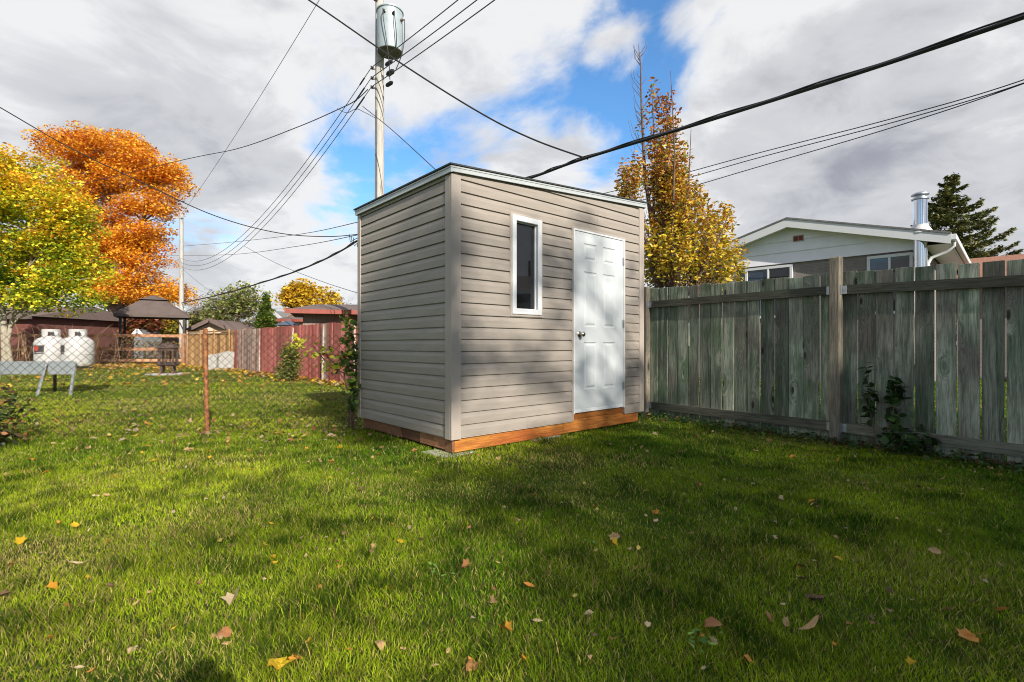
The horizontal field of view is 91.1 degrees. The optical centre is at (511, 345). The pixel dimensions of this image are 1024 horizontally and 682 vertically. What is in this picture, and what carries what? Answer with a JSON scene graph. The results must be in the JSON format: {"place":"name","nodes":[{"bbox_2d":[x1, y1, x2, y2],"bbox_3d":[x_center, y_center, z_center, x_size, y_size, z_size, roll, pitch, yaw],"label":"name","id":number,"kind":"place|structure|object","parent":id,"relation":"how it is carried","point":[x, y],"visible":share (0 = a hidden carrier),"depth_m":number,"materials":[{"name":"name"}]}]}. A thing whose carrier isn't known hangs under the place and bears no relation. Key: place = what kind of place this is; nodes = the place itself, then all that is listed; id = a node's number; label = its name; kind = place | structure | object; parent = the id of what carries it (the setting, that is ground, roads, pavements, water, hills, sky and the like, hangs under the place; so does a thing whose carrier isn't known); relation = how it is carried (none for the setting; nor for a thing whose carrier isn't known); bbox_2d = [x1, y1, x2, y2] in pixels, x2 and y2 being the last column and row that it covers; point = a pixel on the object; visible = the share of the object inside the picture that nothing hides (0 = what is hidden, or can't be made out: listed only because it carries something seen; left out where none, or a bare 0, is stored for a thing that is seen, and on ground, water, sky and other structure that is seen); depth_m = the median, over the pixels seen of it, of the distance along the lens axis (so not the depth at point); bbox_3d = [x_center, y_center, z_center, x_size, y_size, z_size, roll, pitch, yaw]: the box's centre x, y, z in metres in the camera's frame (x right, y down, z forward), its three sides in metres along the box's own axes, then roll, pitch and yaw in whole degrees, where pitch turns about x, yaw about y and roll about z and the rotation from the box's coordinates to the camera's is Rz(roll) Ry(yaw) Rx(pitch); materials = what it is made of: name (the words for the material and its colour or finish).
{"place":"outdoors","nodes":[
{"label":"outdoors","id":0,"kind":"place"},
{"bbox_2d":[0,358,1023,681],"bbox_3d":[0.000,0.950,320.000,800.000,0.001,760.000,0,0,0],"label":"lawn","id":1,"kind":"structure","parent":0,"point":[946,664],"depth_m":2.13,"materials":[{"name":"green plant"}]},
{"bbox_2d":[0,589,9,596],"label":"fallen leaf","id":2,"kind":"object","parent":1,"relation":"on","point":[4,592],"visible":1,"depth_m":1.86,"materials":[{"name":"brown plant"}]},
{"bbox_2d":[0,385,38,446],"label":"bramble bush","id":3,"kind":"object","parent":1,"relation":"on","point":[6,434],"visible":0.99,"depth_m":4.81,"materials":[{"name":"green plant"}]},
{"bbox_2d":[14,536,26,543],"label":"fallen leaf","id":4,"kind":"object","parent":1,"relation":"on","point":[19,540],"visible":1,"depth_m":2.37,"materials":[{"name":"yellow plant"}]},
{"bbox_2d":[0,361,93,395],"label":"metal stand","id":5,"kind":"object","parent":1,"relation":"on","point":[29,368],"visible":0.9,"depth_m":9.60,"materials":[{"name":"grey metal"}]},
{"bbox_2d":[33,329,62,367],"bbox_3d":[-9.090,0.062,9.900,0.528,0.750,0.528,0,0,0],"label":"propane tank","id":6,"kind":"object","parent":5,"relation":"on","point":[48,345],"visible":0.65,"depth_m":9.71,"materials":[{"name":"white metal"}]},
{"bbox_2d":[60,329,94,367],"bbox_3d":[-8.564,0.062,9.900,0.528,0.750,0.528,0,0,0],"label":"propane tank","id":7,"kind":"object","parent":5,"relation":"on","point":[76,345],"visible":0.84,"depth_m":9.76,"materials":[{"name":"white metal"}]},
{"bbox_2d":[44,581,57,588],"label":"fallen leaf","id":8,"kind":"object","parent":1,"relation":"on","point":[51,584],"visible":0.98,"depth_m":1.94,"materials":[{"name":"orange plant"}]},
{"bbox_2d":[0,142,124,360],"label":"maple tree","id":9,"kind":"object","parent":1,"relation":"on","point":[30,282],"visible":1,"depth_m":19.69,"materials":[{"name":"yellow plant"}]},
{"bbox_2d":[2,324,144,370],"bbox_3d":[-16.711,0.057,18.944,5.284,1.794,2.770,0,0,0],"label":"bare shrub","id":10,"kind":"object","parent":1,"relation":"on","point":[64,337],"visible":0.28,"depth_m":18.97,"materials":[{"name":"brown plant"}]},
{"bbox_2d":[70,521,79,528],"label":"fallen leaf","id":11,"kind":"object","parent":1,"relation":"on","point":[74,524],"visible":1,"depth_m":2.58,"materials":[{"name":"yellow plant"}]},
{"bbox_2d":[0,334,187,363],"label":"rail fence","id":12,"kind":"object","parent":1,"relation":"on","point":[182,349],"visible":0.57,"depth_m":25.07,"materials":[{"name":"brown wood"}]},
{"bbox_2d":[0,337,187,362],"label":"undergrowth","id":13,"kind":"object","parent":1,"relation":"on","point":[112,353],"visible":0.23,"depth_m":26.04,"materials":[{"name":"brown plant"}]},
{"bbox_2d":[15,120,204,312],"bbox_3d":[-32.202,-8.279,39.929,14.086,18.457,7.509,0,0,0],"label":"maple tree","id":14,"kind":"object","parent":1,"relation":"on","point":[121,247],"visible":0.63,"depth_m":38.97,"materials":[{"name":"orange plant"}]},
{"bbox_2d":[127,645,137,653],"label":"fallen leaf","id":15,"kind":"object","parent":1,"relation":"on","point":[130,649],"visible":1,"depth_m":1.53,"materials":[{"name":"beige plant"}]},
{"bbox_2d":[117,319,171,337],"bbox_3d":[-27.014,-0.999,36.975,3.462,3.897,3.431,0,0,-18],"label":"tree","id":16,"kind":"object","parent":1,"relation":"on","point":[150,325],"visible":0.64,"depth_m":36.52,"materials":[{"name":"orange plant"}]},
{"bbox_2d":[132,329,161,358],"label":"garden shed","id":17,"kind":"structure","parent":1,"relation":"on","point":[143,331],"depth_m":36.40,"materials":[{"name":"grey metal"}]},
{"bbox_2d":[133,337,178,356],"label":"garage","id":18,"kind":"structure","parent":1,"relation":"on","point":[176,339],"depth_m":43.86,"materials":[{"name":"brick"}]},
{"bbox_2d":[144,372,190,375],"bbox_3d":[-11.160,0.933,16.300,1.254,0.034,1.267,0,0,0],"label":"flagstone pad","id":19,"kind":"object","parent":1,"relation":"on","point":[165,374],"visible":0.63,"depth_m":15.98,"materials":[{"name":"grey stone"}]},
{"bbox_2d":[157,342,178,373],"bbox_3d":[-11.173,0.404,16.300,0.610,1.048,0.610,0,0,3],"label":"outdoor stove","id":20,"kind":"object","parent":19,"relation":"on","point":[165,346],"visible":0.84,"depth_m":16.17,"materials":[{"name":"metal"}]},
{"bbox_2d":[157,311,193,351],"bbox_3d":[-27.624,-1.078,39.932,5.144,4.056,3.605,0,0,21],"label":"golden tree","id":21,"kind":"object","parent":1,"relation":"on","point":[174,329],"visible":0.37,"depth_m":39.44,"materials":[{"name":"yellow plant"}]},
{"bbox_2d":[173,213,183,356],"bbox_3d":[-25.180,-4.500,37.990,0.700,10.900,0.360,0,0,0],"label":"utility pole","id":22,"kind":"object","parent":1,"relation":"on","point":[181,270],"visible":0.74,"depth_m":37.88,"materials":[{"name":"grey wood"}]},
{"bbox_2d":[180,1,318,215],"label":"overhead wire","id":23,"kind":"object","parent":22,"relation":"attached to","point":[260,95],"visible":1,"depth_m":20.92,"materials":[{"name":"black metal"}]},
{"bbox_2d":[166,235,356,255],"bbox_3d":[-16.901,-5.387,29.055,1.405,4.957,40.882,0,0,-41],"label":"service wire","id":24,"kind":"object","parent":22,"relation":"attached to","point":[268,250],"visible":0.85,"depth_m":22.73,"materials":[{"name":"black metal"}]},
{"bbox_2d":[188,222,356,245],"bbox_3d":[-14.041,-5.383,25.945,1.093,4.276,32.457,0,0,-40],"label":"service wire","id":25,"kind":"object","parent":22,"relation":"attached to","point":[288,235],"visible":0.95,"depth_m":20.16,"materials":[{"name":"black metal"}]},
{"bbox_2d":[0,328,360,438],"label":"chain link fence","id":26,"kind":"object","parent":1,"relation":"on","point":[206,378],"visible":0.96,"depth_m":5.32,"materials":[{"name":"metal"}]},
{"bbox_2d":[184,293,213,315],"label":"bare tree","id":27,"kind":"object","parent":1,"relation":"on","point":[194,308],"visible":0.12,"depth_m":69.41,"materials":[{"name":"grey plant"}]},
{"bbox_2d":[187,307,217,333],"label":"hedge tree","id":28,"kind":"object","parent":1,"relation":"on","point":[196,320],"visible":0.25,"depth_m":45.20,"materials":[{"name":"green plant"}]},
{"bbox_2d":[208,354,218,369],"bbox_3d":[-11.508,0.642,19.256,0.530,0.625,0.112,0,0,0],"label":"leaning slab","id":29,"kind":"object","parent":1,"relation":"on","point":[211,364],"depth_m":19.23,"materials":[{"name":"concrete"}]},
{"bbox_2d":[186,328,245,367],"bbox_3d":[-12.510,0.140,21.172,4.937,1.620,0.090,0,0,33],"label":"cedar board fence","id":30,"kind":"object","parent":1,"relation":"on","point":[211,342],"visible":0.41,"depth_m":21.45,"materials":[{"name":"brown wood"}]},
{"bbox_2d":[211,632,223,638],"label":"fallen leaf","id":31,"kind":"object","parent":1,"relation":"on","point":[214,635],"visible":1,"depth_m":1.59,"materials":[{"name":"plant"}]},
{"bbox_2d":[216,351,234,369],"bbox_3d":[-10.998,0.592,19.261,0.653,0.727,0.122,0,0,0],"label":"leaning slab","id":32,"kind":"object","parent":1,"relation":"on","point":[225,362],"depth_m":19.24,"materials":[{"name":"concrete"}]},
{"bbox_2d":[217,626,233,636],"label":"fallen leaf","id":33,"kind":"object","parent":1,"relation":"on","point":[226,631],"visible":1,"depth_m":1.62,"materials":[{"name":"orange plant"}]},
{"bbox_2d":[221,585,239,605],"bbox_3d":[-1.031,0.918,1.857,0.065,0.038,0.104,-29,9,-1],"label":"fallen leaf","id":34,"kind":"object","parent":1,"relation":"on","point":[229,598],"visible":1,"depth_m":1.84,"materials":[{"name":"beige plant"}]},
{"bbox_2d":[253,292,277,328],"bbox_3d":[-11.326,-0.769,22.970,1.104,3.438,0.918,0,0,0],"label":"cedar tree","id":35,"kind":"object","parent":1,"relation":"on","point":[265,317],"visible":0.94,"depth_m":22.87,"materials":[{"name":"green plant"}]},
{"bbox_2d":[265,657,292,669],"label":"fallen leaf","id":36,"kind":"object","parent":1,"relation":"on","point":[277,665],"visible":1,"depth_m":1.46,"materials":[{"name":"yellow plant"}]},
{"bbox_2d":[273,311,291,326],"bbox_3d":[-14.300,-0.708,37.426,3.155,3.316,8.440,0,0,25],"label":"tan bungalow","id":37,"kind":"object","parent":1,"relation":"on","point":[279,314],"visible":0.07,"depth_m":33.86,"materials":[{"name":"paint"}]},
{"bbox_2d":[275,319,299,325],"bbox_3d":[-9.373,-0.067,21.000,1.016,2.034,1.016,0,0,22],"label":"garden parasol","id":38,"kind":"object","parent":1,"relation":"on","point":[287,323],"visible":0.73,"depth_m":20.79,"materials":[{"name":"blue fabric"}]},
{"bbox_2d":[273,342,304,380],"bbox_3d":[-5.884,0.413,13.184,0.789,1.074,0.686,0,0,0],"label":"shrub","id":39,"kind":"object","parent":1,"relation":"on","point":[288,372],"visible":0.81,"depth_m":13.09,"materials":[{"name":"green plant"}]},
{"bbox_2d":[276,315,302,326],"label":"brown roof house","id":40,"kind":"structure","parent":1,"relation":"on","point":[292,318],"depth_m":23.55,"materials":[{"name":"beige paint"}]},
{"bbox_2d":[235,321,356,382],"bbox_3d":[-6.001,0.189,14.406,0.110,1.575,13.741,0,0,-43],"label":"red board fence","id":41,"kind":"object","parent":1,"relation":"on","point":[330,330],"visible":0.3,"depth_m":14.89,"materials":[{"name":"red wood"}]},
{"bbox_2d":[269,278,346,309],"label":"maple tree","id":42,"kind":"object","parent":1,"relation":"on","point":[294,294],"visible":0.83,"depth_m":41.26,"materials":[{"name":"yellow plant"}]},
{"bbox_2d":[284,304,356,324],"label":"red roof house","id":43,"kind":"structure","parent":1,"relation":"on","point":[314,314],"depth_m":16.77,"materials":[{"name":"brown"}]},
{"bbox_2d":[287,309,360,427],"bbox_3d":[-2.095,0.273,5.601,0.856,1.361,0.351,0,0,-16],"label":"grape vine","id":44,"kind":"object","parent":1,"relation":"on","point":[349,353],"visible":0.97,"depth_m":5.64,"materials":[{"name":"green plant"}]},
{"bbox_2d":[370,0,383,197],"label":"utility pole","id":45,"kind":"object","parent":1,"relation":"on","point":[379,137],"visible":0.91,"depth_m":12.90,"materials":[{"name":"grey wood"}]},
{"bbox_2d":[0,107,356,236],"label":"service wire","id":46,"kind":"object","parent":45,"relation":"attached to","point":[163,192],"visible":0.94,"depth_m":11.18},
{"bbox_2d":[57,89,367,188],"bbox_3d":[-16.189,-7.030,20.556,29.132,1.342,1.371,0,0,29],"label":"service wire","id":47,"kind":"object","parent":45,"relation":"attached to","point":[240,147],"visible":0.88,"depth_m":16.65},
{"bbox_2d":[182,240,356,302],"bbox_3d":[-14.227,-2.934,25.500,0.208,0.623,33.044,0,0,-41],"label":"overhead cable","id":48,"kind":"object","parent":45,"relation":"attached to","point":[335,253],"visible":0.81,"depth_m":18.53,"materials":[{"name":"black rubber"}]},
{"bbox_2d":[181,69,370,260],"bbox_3d":[-14.315,-6.052,25.340,0.044,2.197,32.871,0,0,-41],"label":"overhead wire","id":49,"kind":"object","parent":45,"relation":"attached to","point":[303,164],"visible":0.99,"depth_m":16.57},
{"bbox_2d":[181,77,371,265],"bbox_3d":[-14.315,-5.780,25.340,0.044,2.217,32.871,0,0,-41],"label":"overhead wire","id":50,"kind":"object","parent":45,"relation":"attached to","point":[304,171],"visible":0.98,"depth_m":16.29,"materials":[{"name":"black metal"}]},
{"bbox_2d":[181,86,371,269],"bbox_3d":[-14.315,-5.527,25.340,0.044,2.253,32.871,0,0,-41],"label":"overhead wire","id":51,"kind":"object","parent":45,"relation":"attached to","point":[308,173],"visible":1,"depth_m":15.99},
{"bbox_2d":[248,248,356,292],"bbox_3d":[-8.963,-3.304,20.080,0.280,4.081,17.609,0,0,-37],"label":"service wire","id":52,"kind":"object","parent":45,"relation":"attached to","point":[311,277],"visible":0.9,"depth_m":17.54,"materials":[{"name":"black metal"}]},
{"bbox_2d":[376,3,404,86],"bbox_3d":[-3.082,-7.528,12.699,0.680,2.008,0.789,0,0,-20],"label":"transformer","id":53,"kind":"object","parent":45,"relation":"attached to","point":[390,19],"visible":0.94,"depth_m":12.50,"materials":[{"name":"paint"}]},
{"bbox_2d":[362,106,434,168],"bbox_3d":[-2.456,-4.622,11.382,0.114,3.051,4.116,0,0,-41],"label":"service wire","id":54,"kind":"object","parent":45,"relation":"attached to","point":[401,138],"visible":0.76,"depth_m":11.51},
{"bbox_2d":[372,0,457,66],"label":"overhead wire","id":55,"kind":"object","parent":45,"relation":"attached to","point":[416,32],"visible":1,"depth_m":11.18,"materials":[{"name":"black metal"}]},
{"bbox_2d":[372,0,476,76],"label":"overhead wire","id":56,"kind":"object","parent":45,"relation":"attached to","point":[427,36],"visible":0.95,"depth_m":10.80,"materials":[{"name":"black metal"}]},
{"bbox_2d":[372,0,494,86],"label":"overhead wire","id":57,"kind":"object","parent":45,"relation":"attached to","point":[436,41],"visible":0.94,"depth_m":10.52,"materials":[{"name":"black metal"}]},
{"bbox_2d":[526,12,1023,178],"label":"overhead cable","id":58,"kind":"object","parent":45,"relation":"attached to","point":[976,32],"visible":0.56,"depth_m":5.25,"materials":[{"name":"black rubber"}]},
{"bbox_2d":[308,0,587,159],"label":"service wire","id":59,"kind":"object","parent":58,"relation":"attached to","point":[442,89],"visible":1,"depth_m":8.01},
{"bbox_2d":[374,630,384,650],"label":"fallen leaf","id":60,"kind":"object","parent":1,"relation":"on","point":[379,642],"visible":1,"depth_m":1.56,"materials":[{"name":"beige plant"}]},
{"bbox_2d":[424,448,472,457],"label":"paving slab","id":61,"kind":"structure","parent":1,"relation":"on","point":[435,452],"depth_m":4.40,"materials":[{"name":"concrete"}]},
{"bbox_2d":[461,558,471,567],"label":"fallen leaf","id":62,"kind":"object","parent":1,"relation":"on","point":[466,562],"visible":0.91,"depth_m":2.12,"materials":[{"name":"orange plant"}]},
{"bbox_2d":[455,659,482,672],"bbox_3d":[-0.126,0.933,1.459,0.060,0.020,0.068,0,0,26],"label":"fallen leaf","id":63,"kind":"object","parent":1,"relation":"on","point":[469,663],"visible":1,"depth_m":1.46,"materials":[{"name":"brown plant"}]},
{"bbox_2d":[488,593,496,602],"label":"fallen leaf","id":64,"kind":"object","parent":1,"relation":"on","point":[492,598],"visible":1,"depth_m":1.81,"materials":[{"name":"beige plant"}]},
{"bbox_2d":[353,162,647,452],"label":"garden shed","id":65,"kind":"structure","parent":1,"relation":"on","point":[494,308],"depth_m":4.96,"materials":[{"name":"beige plastic"}]},
{"bbox_2d":[512,214,541,315],"bbox_3d":[0.123,-0.768,4.894,0.387,0.943,0.094,0,0,-41],"label":"window","id":66,"kind":"structure","parent":65,"relation":"in","point":[526,232],"depth_m":4.92,"materials":[{"name":"white plastic"}]},
{"bbox_2d":[575,231,623,412],"bbox_3d":[0.999,-0.248,5.599,0.856,1.943,0.112,0,0,-41],"label":"door","id":67,"kind":"structure","parent":65,"relation":"in","point":[599,260],"depth_m":5.59,"materials":[{"name":"white paint"}]},
{"bbox_2d":[0,363,1007,638],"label":"leaf litter","id":68,"kind":"object","parent":1,"relation":"on","point":[244,371],"visible":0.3,"depth_m":6.80,"materials":[{"name":"orange plant"}]},
{"bbox_2d":[500,620,512,630],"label":"fallen leaf","id":69,"kind":"object","parent":1,"relation":"on","point":[508,625],"visible":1,"depth_m":1.66,"materials":[{"name":"orange plant"}]},
{"bbox_2d":[152,455,891,652],"bbox_3d":[0.034,0.909,2.795,4.588,0.037,2.393,0,0,11],"label":"clover","id":70,"kind":"object","parent":1,"relation":"on","point":[702,639],"visible":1,"depth_m":2.07,"materials":[{"name":"green plant"}]},
{"bbox_2d":[523,582,534,586],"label":"fallen leaf","id":71,"kind":"object","parent":1,"relation":"on","point":[528,584],"visible":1,"depth_m":1.93,"materials":[{"name":"orange plant"}]},
{"bbox_2d":[609,538,617,545],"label":"fallen leaf","id":72,"kind":"object","parent":1,"relation":"on","point":[614,541],"visible":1,"depth_m":2.34,"materials":[{"name":"yellow plant"}]},
{"bbox_2d":[608,528,621,539],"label":"fallen leaf","id":73,"kind":"object","parent":1,"relation":"on","point":[614,535],"visible":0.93,"depth_m":2.45,"materials":[{"name":"brown plant"}]},
{"bbox_2d":[607,43,749,376],"bbox_3d":[3.146,-2.433,9.626,2.604,6.782,1.965,0,0,0],"label":"pear tree","id":74,"kind":"object","parent":1,"relation":"on","point":[673,251],"visible":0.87,"depth_m":9.33,"materials":[{"name":"yellow plant"}]},
{"bbox_2d":[704,616,728,626],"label":"fallen leaf","id":75,"kind":"object","parent":1,"relation":"on","point":[711,621],"visible":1,"depth_m":1.67,"materials":[{"name":"brown plant"}]},
{"bbox_2d":[740,654,751,661],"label":"fallen leaf","id":76,"kind":"object","parent":1,"relation":"on","point":[749,659],"visible":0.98,"depth_m":1.49,"materials":[{"name":"brown plant"}]},
{"bbox_2d":[764,605,771,622],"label":"fallen leaf","id":77,"kind":"object","parent":1,"relation":"on","point":[769,615],"visible":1,"depth_m":1.71,"materials":[{"name":"brown plant"}]},
{"bbox_2d":[783,616,789,626],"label":"fallen leaf","id":78,"kind":"object","parent":1,"relation":"on","point":[785,620],"visible":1,"depth_m":1.70,"materials":[{"name":"beige plant"}]},
{"bbox_2d":[797,610,827,628],"bbox_3d":[0.991,0.908,1.650,0.128,0.024,0.027,-26,3,-8],"label":"fallen leaf","id":79,"kind":"object","parent":1,"relation":"on","point":[811,623],"visible":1,"depth_m":1.65,"materials":[{"name":"beige plant"}]},
{"bbox_2d":[802,593,825,600],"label":"fallen leaf","id":80,"kind":"object","parent":1,"relation":"on","point":[818,598],"visible":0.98,"depth_m":1.86,"materials":[{"name":"plant"}]},
{"bbox_2d":[638,412,1023,474],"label":"ground cover","id":81,"kind":"object","parent":1,"relation":"on","point":[927,454],"visible":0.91,"depth_m":4.64,"materials":[{"name":"green plant"}]},
{"bbox_2d":[692,191,970,384],"bbox_3d":[10.635,-1.286,16.604,6.670,4.471,9.400,0,0,45],"label":"white bungalow","id":82,"kind":"object","parent":1,"relation":"on","point":[789,247],"visible":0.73,"depth_m":12.80,"materials":[{"name":"white paint"}]},
{"bbox_2d":[745,264,792,318],"bbox_3d":[7.154,-1.469,13.995,0.112,1.439,1.238,0,0,-45],"label":"window","id":83,"kind":"structure","parent":82,"relation":"in","point":[779,271],"depth_m":13.96,"materials":[{"name":"white plastic"}]},
{"bbox_2d":[867,252,912,313],"bbox_3d":[9.083,-1.464,12.067,0.900,1.429,0.112,0,0,45],"label":"window","id":84,"kind":"structure","parent":82,"relation":"in","point":[900,260],"depth_m":12.01,"materials":[{"name":"white plastic"}]},
{"bbox_2d":[641,256,1023,467],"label":"board fence","id":85,"kind":"object","parent":1,"relation":"on","point":[790,360],"visible":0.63,"depth_m":4.79,"materials":[{"name":"wood"}]},
{"bbox_2d":[856,362,947,453],"bbox_3d":[3.422,0.556,4.423,0.556,0.799,0.580,0,0,0],"label":"climbing plant","id":86,"kind":"object","parent":1,"relation":"on","point":[910,439],"visible":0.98,"depth_m":4.42,"materials":[{"name":"green plant"}]},
{"bbox_2d":[903,656,917,665],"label":"fallen leaf","id":87,"kind":"object","parent":1,"relation":"on","point":[909,660],"visible":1,"depth_m":1.47,"materials":[{"name":"plant"}]},
{"bbox_2d":[927,547,948,553],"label":"fallen leaf","id":88,"kind":"object","parent":1,"relation":"on","point":[935,550],"visible":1,"depth_m":2.25,"materials":[{"name":"brown plant"}]},
{"bbox_2d":[940,606,955,609],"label":"fallen leaf","id":89,"kind":"object","parent":1,"relation":"on","point":[948,608],"visible":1,"depth_m":1.76,"materials":[{"name":"brown plant"}]},
{"bbox_2d":[910,172,1023,258],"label":"spruce tree","id":90,"kind":"object","parent":1,"relation":"on","point":[949,216],"visible":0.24,"depth_m":20.37,"materials":[{"name":"green plant"}]},
{"bbox_2d":[956,628,985,642],"bbox_3d":[1.472,0.931,1.608,0.078,0.020,0.080,0,0,38],"label":"fallen leaf","id":91,"kind":"object","parent":1,"relation":"on","point":[965,633],"visible":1,"depth_m":1.61,"materials":[{"name":"brown plant"}]},
{"bbox_2d":[957,254,1023,378],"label":"brick house","id":92,"kind":"structure","parent":1,"relation":"on","point":[997,258],"depth_m":14.80,"materials":[{"name":"red"}]},
{"bbox_2d":[995,606,1008,610],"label":"fallen leaf","id":93,"kind":"object","parent":1,"relation":"on","point":[1001,608],"visible":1,"depth_m":1.76,"materials":[{"name":"orange plant"}]},
{"bbox_2d":[0,0,1023,333],"label":"sky","id":94,"kind":"structure","parent":0,"point":[185,76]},
{"bbox_2d":[606,79,1023,192],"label":"overhead cable","id":95,"kind":"object","parent":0,"point":[858,127],"visible":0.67,"depth_m":9.53,"materials":[{"name":"black rubber"}]},
{"bbox_2d":[639,82,1023,190],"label":"overhead cable","id":96,"kind":"object","parent":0,"point":[864,130],"visible":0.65,"depth_m":9.47,"materials":[{"name":"black rubber"}]},
{"bbox_2d":[644,83,1023,199],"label":"overhead cable","id":97,"kind":"object","parent":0,"point":[872,133],"visible":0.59,"depth_m":9.38,"materials":[{"name":"black rubber"}]},
{"label":"driveway","id":98,"kind":"structure","parent":0,"visible":0},
{"bbox_2d":[0,307,132,358],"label":"brick house","id":99,"kind":"structure","parent":98,"relation":"on","point":[99,321],"depth_m":32.62,"materials":[{"name":"brown brick"}]},
{"bbox_2d":[113,295,189,358],"bbox_3d":[-20.323,-0.943,28.500,3.400,3.786,2.700,0,0,-33],"label":"gazebo","id":100,"kind":"object","parent":98,"relation":"on","point":[153,307],"visible":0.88,"depth_m":27.83,"materials":[{"name":"brown fabric"}]},
{"bbox_2d":[186,320,188,353],"bbox_3d":[-21.968,-0.573,34.000,0.152,3.046,0.160,0,0,0],"label":"steel post","id":101,"kind":"object","parent":98,"relation":"on","point":[187,323],"visible":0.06,"depth_m":33.93,"materials":[{"name":"grey metal"}]},
{"bbox_2d":[185,318,255,333],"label":"cottage","id":102,"kind":"structure","parent":98,"relation":"on","point":[212,324],"depth_m":30.00,"materials":[{"name":"beige paint"}]},
{"bbox_2d":[192,280,281,324],"bbox_3d":[-17.939,-1.773,33.095,5.647,5.446,4.023,0,0,0],"label":"shade tree","id":103,"kind":"object","parent":98,"relation":"on","point":[235,305],"visible":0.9,"depth_m":32.62,"materials":[{"name":"green plant"}]}
]}

